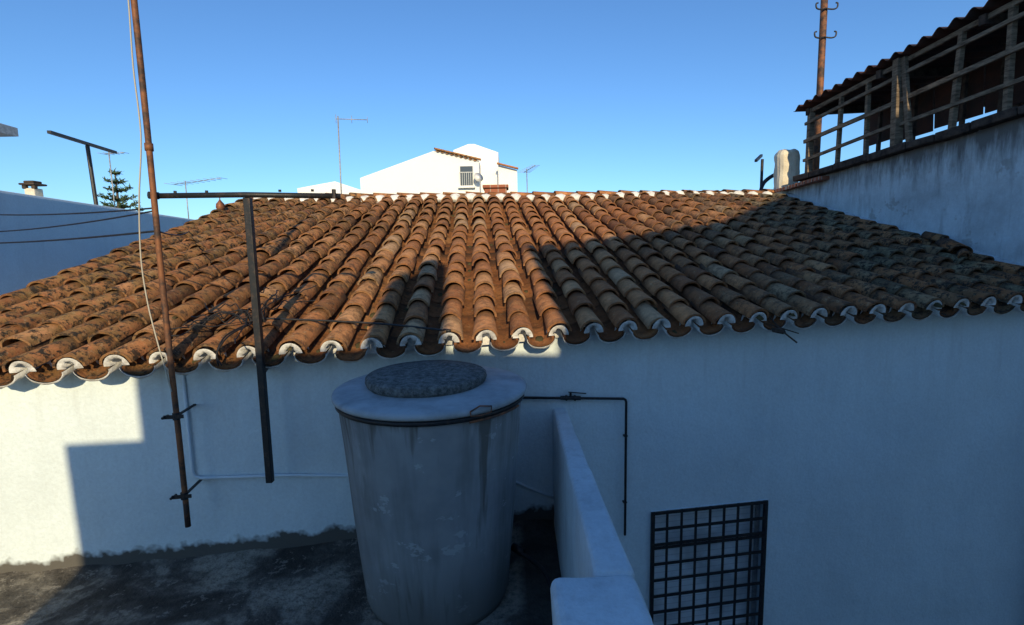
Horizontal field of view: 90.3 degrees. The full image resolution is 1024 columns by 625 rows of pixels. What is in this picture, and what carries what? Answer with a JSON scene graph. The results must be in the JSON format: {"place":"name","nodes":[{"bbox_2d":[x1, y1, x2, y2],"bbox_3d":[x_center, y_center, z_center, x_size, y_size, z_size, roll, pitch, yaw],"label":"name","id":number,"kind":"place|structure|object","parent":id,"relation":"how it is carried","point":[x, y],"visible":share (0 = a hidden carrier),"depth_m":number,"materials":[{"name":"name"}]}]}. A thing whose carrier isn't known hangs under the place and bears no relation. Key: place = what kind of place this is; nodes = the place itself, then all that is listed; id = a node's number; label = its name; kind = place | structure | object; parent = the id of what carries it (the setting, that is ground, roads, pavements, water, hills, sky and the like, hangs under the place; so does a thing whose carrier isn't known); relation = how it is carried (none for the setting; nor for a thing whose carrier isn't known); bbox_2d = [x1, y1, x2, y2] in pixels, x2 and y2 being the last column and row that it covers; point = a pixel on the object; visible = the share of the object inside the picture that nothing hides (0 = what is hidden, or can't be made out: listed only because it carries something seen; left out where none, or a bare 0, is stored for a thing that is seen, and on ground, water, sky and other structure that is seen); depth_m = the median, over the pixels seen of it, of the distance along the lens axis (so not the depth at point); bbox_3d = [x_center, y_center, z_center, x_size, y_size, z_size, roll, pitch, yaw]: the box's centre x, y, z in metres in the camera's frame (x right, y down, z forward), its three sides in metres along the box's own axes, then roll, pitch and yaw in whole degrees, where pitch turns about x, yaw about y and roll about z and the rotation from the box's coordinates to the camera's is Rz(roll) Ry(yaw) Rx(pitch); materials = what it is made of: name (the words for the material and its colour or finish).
{"place":"outdoors","nodes":[
{"label":"outdoors","id":0,"kind":"place"},
{"bbox_2d":[0,123,18,136],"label":"roof","id":1,"kind":"structure","parent":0,"point":[7,131],"depth_m":8.54,"materials":[{"name":"metal"}]},
{"bbox_2d":[164,177,225,218],"bbox_3d":[-7.408,-2.525,12.081,1.406,1.237,0.500,1,7,14],"label":"tv antenna","id":2,"kind":"object","parent":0,"point":[218,178],"visible":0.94,"depth_m":12.09,"materials":[{"name":"metal"}]},
{"bbox_2d":[0,519,561,624],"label":"terrace floor","id":3,"kind":"structure","parent":0,"point":[320,584],"depth_m":2.98,"materials":[{"name":"concrete"}]},
{"bbox_2d":[331,360,551,624],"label":"water tank","id":4,"kind":"object","parent":3,"relation":"on","point":[431,450],"visible":0.99,"depth_m":2.53,"materials":[{"name":"grey concrete"}]},
{"bbox_2d":[297,144,516,193],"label":"walls","id":5,"kind":"structure","parent":0,"point":[434,172],"depth_m":24.43,"materials":[{"name":"white paint"}]},
{"bbox_2d":[460,166,472,185],"bbox_3d":[-2.170,-6.532,24.381,0.600,0.900,0.120,-1,7,0],"label":"window opening","id":6,"kind":"object","parent":5,"relation":"attached to","point":[466,168],"depth_m":24.31,"materials":[{"name":"grey glass"}]},
{"bbox_2d":[458,185,474,187],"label":"sill","id":7,"kind":"structure","parent":5,"relation":"attached to","point":[469,186],"depth_m":24.22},
{"bbox_2d":[460,172,472,185],"bbox_3d":[-2.167,-6.387,24.308,0.650,0.630,0.040,-1,7,0],"label":"balcony rail","id":8,"kind":"object","parent":7,"relation":"on","point":[466,177],"visible":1,"depth_m":24.29,"materials":[{"name":"metal"}]},
{"bbox_2d":[434,147,517,169],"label":"tile edges","id":9,"kind":"object","parent":5,"relation":"on","point":[460,155],"visible":0.94,"depth_m":24.16,"materials":[{"name":"ceramic"}]},
{"bbox_2d":[474,173,482,182],"bbox_3d":[-1.583,-6.391,24.138,0.431,0.444,0.499,-1,7,0],"label":"satellite dish","id":10,"kind":"object","parent":5,"relation":"attached to","point":[478,177],"visible":1,"depth_m":24.04,"materials":[{"name":"white metal"}]},
{"bbox_2d":[0,0,996,219],"label":"sky","id":11,"kind":"structure","parent":0,"point":[605,95],"materials":[{"name":"blue"}]},
{"bbox_2d":[523,165,539,191],"bbox_3d":[0.445,-2.742,12.599,0.350,1.655,0.706,-4,8,-22],"label":"tv antenna","id":12,"kind":"object","parent":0,"point":[530,167],"visible":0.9,"depth_m":12.66,"materials":[{"name":"metal"}]},
{"bbox_2d":[553,408,634,579],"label":"parapet","id":13,"kind":"structure","parent":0,"point":[589,544],"depth_m":2.36,"materials":[{"name":"white paint"}]},
{"bbox_2d":[653,505,754,624],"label":"window pane","id":14,"kind":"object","parent":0,"point":[701,566],"depth_m":3.99,"materials":[{"name":"clear glass"}]},
{"bbox_2d":[775,176,829,192],"bbox_3d":[4.010,-1.774,7.073,0.140,0.115,0.883,-2,7,-9],"label":"clay ledge","id":15,"kind":"object","parent":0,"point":[807,182],"visible":0.99,"depth_m":6.94,"materials":[{"name":"brick"}]},
{"label":"patio floor","id":16,"kind":"structure","parent":0,"visible":0},
{"bbox_2d":[0,310,1023,624],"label":"facade","id":17,"kind":"structure","parent":16,"relation":"on","point":[876,464],"depth_m":3.74,"materials":[{"name":"white paint"}]},
{"bbox_2d":[128,0,201,527],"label":"antenna pole","id":18,"kind":"object","parent":17,"relation":"attached to","point":[176,416],"visible":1,"depth_m":2.83,"materials":[{"name":"metal"}]},
{"bbox_2d":[0,207,188,243],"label":"overhead cable","id":19,"kind":"object","parent":18,"relation":"attached to","point":[142,232],"visible":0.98,"depth_m":3.31,"materials":[{"name":"black plastic"}]},
{"bbox_2d":[147,189,340,482],"bbox_3d":[-1.496,0.158,3.076,1.033,1.732,0.279,-2,7,-6],"label":"clothesline post","id":20,"kind":"object","parent":17,"relation":"attached to","point":[247,197],"visible":0.93,"depth_m":2.93,"materials":[{"name":"black metal"}]},
{"bbox_2d":[181,375,553,498],"bbox_3d":[-0.866,0.841,3.370,2.343,1.059,0.020,-2,7,-9],"label":"wall conduit","id":21,"kind":"object","parent":17,"relation":"attached to","point":[194,475],"depth_m":3.23,"materials":[{"name":"white"}]},
{"bbox_2d":[0,295,1023,388],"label":"eave lime mortar","id":22,"kind":"object","parent":17,"relation":"on","point":[410,342],"visible":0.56,"depth_m":3.28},
{"bbox_2d":[523,392,627,535],"bbox_3d":[0.351,1.094,3.578,0.966,1.104,0.043,-2,7,-10],"label":"water pipe","id":23,"kind":"object","parent":17,"relation":"attached to","point":[575,398],"visible":0.94,"depth_m":3.59,"materials":[{"name":"black metal"}]},
{"bbox_2d":[649,500,767,624],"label":"window grille","id":24,"kind":"object","parent":17,"relation":"attached to","point":[666,545],"depth_m":3.88,"materials":[{"name":"black metal"}]},
{"bbox_2d":[651,499,766,624],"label":"window reveal","id":25,"kind":"object","parent":17,"relation":"attached to","point":[759,560],"depth_m":4.01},
{"bbox_2d":[656,501,759,624],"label":"window sash","id":26,"kind":"object","parent":25,"relation":"in","point":[755,563],"depth_m":4.04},
{"bbox_2d":[550,575,652,624],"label":"parapet return","id":27,"kind":"object","parent":16,"relation":"on","point":[614,600],"visible":1,"depth_m":1.60,"materials":[{"name":"white paint"}]},
{"label":"ground","id":28,"kind":"structure","parent":0,"visible":0},
{"bbox_2d":[0,190,193,294],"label":"house block","id":29,"kind":"structure","parent":28,"relation":"on","point":[22,265],"depth_m":5.72,"materials":[{"name":"white paint"}]},
{"bbox_2d":[24,188,43,196],"bbox_3d":[-6.188,-1.484,6.605,0.130,0.240,0.130,-1,7,0],"label":"vent stack","id":30,"kind":"object","parent":29,"relation":"on","point":[35,192],"visible":0.44,"depth_m":6.54,"materials":[{"name":"white paint"}]},
{"bbox_2d":[18,180,46,188],"bbox_3d":[-6.191,-1.645,6.585,0.200,0.105,0.200,-1,7,0],"label":"vent cap","id":31,"kind":"object","parent":30,"relation":"on","point":[32,184],"visible":1,"depth_m":6.52,"materials":[{"name":"brown metal"}]},
{"bbox_2d":[47,130,116,204],"bbox_3d":[-6.409,-1.988,7.754,0.094,1.191,1.521,-2,7,-10],"label":"clothes post","id":32,"kind":"object","parent":29,"relation":"on","point":[88,145],"visible":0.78,"depth_m":7.76,"materials":[{"name":"grey metal"}]},
{"bbox_2d":[100,152,128,207],"bbox_3d":[-8.665,-2.654,11.214,0.559,1.750,0.300,0,7,11],"label":"tv antenna","id":33,"kind":"object","parent":29,"relation":"on","point":[108,153],"visible":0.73,"depth_m":11.19,"materials":[{"name":"metal"}]},
{"bbox_2d":[97,168,143,210],"bbox_3d":[-22.620,-3.701,29.739,4.142,9.220,4.347,-1,7,0],"label":"norfolk pine","id":34,"kind":"object","parent":28,"relation":"on","point":[117,190],"visible":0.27,"depth_m":29.20,"materials":[{"name":"green plant"}]},
{"bbox_2d":[787,117,1023,265],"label":"side wall","id":35,"kind":"structure","parent":28,"relation":"on","point":[967,190],"depth_m":5.11,"materials":[{"name":"white paint"}]},
{"bbox_2d":[785,193,1022,265],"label":"mortar fillet","id":36,"kind":"object","parent":35,"relation":"attached to","point":[847,213],"visible":0.23,"depth_m":6.09,"materials":[{"name":"grey concrete"}]},
{"bbox_2d":[793,105,1023,181],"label":"wall coping","id":37,"kind":"object","parent":35,"relation":"on","point":[997,118],"depth_m":5.29,"materials":[{"name":"brown concrete"}]},
{"bbox_3d":[0.366,0.880,7.383,8.300,4.740,8.760,-1,7,0],"label":"gable and back walls","id":38,"kind":"object","parent":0,"visible":0},
{"bbox_2d":[48,206,666,339],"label":"roof deck","id":39,"kind":"structure","parent":38,"relation":"on","point":[443,224],"depth_m":6.63,"materials":[{"name":"brown"}]},
{"bbox_2d":[0,190,1023,385],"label":"roof cover tiles","id":40,"kind":"object","parent":39,"relation":"on","point":[98,305],"visible":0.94,"depth_m":4.29,"materials":[{"name":"ceramic"}]},
{"bbox_2d":[216,198,224,212],"bbox_3d":[-3.493,-1.245,6.106,0.100,0.310,0.100,-1,7,0],"label":"finial","id":41,"kind":"object","parent":40,"relation":"on","point":[220,204],"visible":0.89,"depth_m":6.07,"materials":[{"name":"ceramic"}]},
{"bbox_2d":[171,285,316,365],"bbox_3d":[-1.720,0.057,3.335,0.706,0.422,0.814,1,7,20],"label":"dead creeper","id":42,"kind":"object","parent":40,"relation":"on","point":[241,328],"visible":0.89,"depth_m":3.20,"materials":[{"name":"black plant"}]},
{"bbox_2d":[262,318,450,332],"bbox_3d":[-1.018,0.076,3.272,1.284,0.103,0.066,0,7,6],"label":"iron rod","id":43,"kind":"object","parent":40,"relation":"on","point":[436,329],"visible":0.94,"depth_m":3.29,"materials":[{"name":"brown metal"}]},
{"bbox_2d":[12,206,965,374],"bbox_3d":[0.482,-0.668,5.218,8.361,1.394,5.162,-1,7,0],"label":"roof moss","id":44,"kind":"object","parent":40,"relation":"on","point":[537,338],"visible":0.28,"depth_m":3.56,"materials":[{"name":"green plant"}]},
{"bbox_2d":[253,190,772,203],"bbox_3d":[0.262,-1.604,7.135,7.676,0.182,0.122,-2,7,-6],"label":"ridge mortar","id":45,"kind":"object","parent":40,"relation":"on","point":[500,196],"visible":0.16,"depth_m":7.08,"materials":[{"name":"white concrete"}]},
{"bbox_2d":[341,189,774,196],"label":"ridge tiles","id":46,"kind":"object","parent":45,"relation":"on","point":[554,193],"visible":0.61,"depth_m":7.20,"materials":[{"name":"ceramic"}]},
{"bbox_2d":[769,316,798,342],"bbox_3d":[1.838,0.093,3.525,0.088,0.219,0.256,-8,10,-43],"label":"fallen twig","id":47,"kind":"object","parent":40,"relation":"on","point":[779,330],"visible":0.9,"depth_m":3.50,"materials":[{"name":"brown wood"}]},
{"bbox_2d":[773,149,799,193],"bbox_3d":[4.032,-1.921,7.507,0.326,0.942,0.285,-1,7,0],"label":"chimney","id":48,"kind":"object","parent":40,"relation":"on","point":[787,166],"visible":0.52,"depth_m":7.37,"materials":[{"name":"white paint"}]},
{"bbox_2d":[920,231,972,259],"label":"loose tile pieces","id":49,"kind":"object","parent":40,"relation":"on","point":[945,241],"visible":0.99,"depth_m":4.90,"materials":[{"name":"ceramic"}]},
{"bbox_3d":[6.429,0.613,6.423,4.851,5.284,4.974,-1,7,0],"label":"neighbouring block","id":50,"kind":"object","parent":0,"visible":0},
{"bbox_2d":[812,0,838,170],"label":"rusty mast","id":51,"kind":"object","parent":50,"relation":"on","point":[823,9],"visible":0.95,"depth_m":7.67,"materials":[{"name":"metal"}]},
{"bbox_2d":[793,0,1023,172],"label":"wooden pergola","id":52,"kind":"object","parent":50,"relation":"on","point":[961,70],"visible":0.88,"depth_m":5.63,"materials":[{"name":"brown wood"}]},
{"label":"back roof slope","id":53,"kind":"object","parent":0,"visible":0},
{"bbox_2d":[335,114,367,193],"bbox_3d":[-3.054,-2.655,9.890,0.590,2.270,0.031,-2,7,-10],"label":"tv antenna","id":54,"kind":"object","parent":53,"relation":"on","point":[337,118],"visible":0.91,"depth_m":9.78,"materials":[{"name":"metal"}]},
{"bbox_2d":[482,184,508,192],"bbox_3d":[-0.260,-1.614,8.466,0.420,0.950,0.420,-1,7,0],"label":"brick chimney","id":55,"kind":"object","parent":53,"relation":"on","point":[503,188],"visible":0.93,"depth_m":8.25,"materials":[{"name":"brick"}]},
{"bbox_2d":[754,154,773,189],"bbox_3d":[4.189,-2.237,8.487,0.362,0.919,0.893,0,7,10],"label":"bar post","id":56,"kind":"object","parent":53,"relation":"on","point":[765,180],"visible":0.63,"depth_m":8.53,"materials":[{"name":"grey metal"}]}
]}

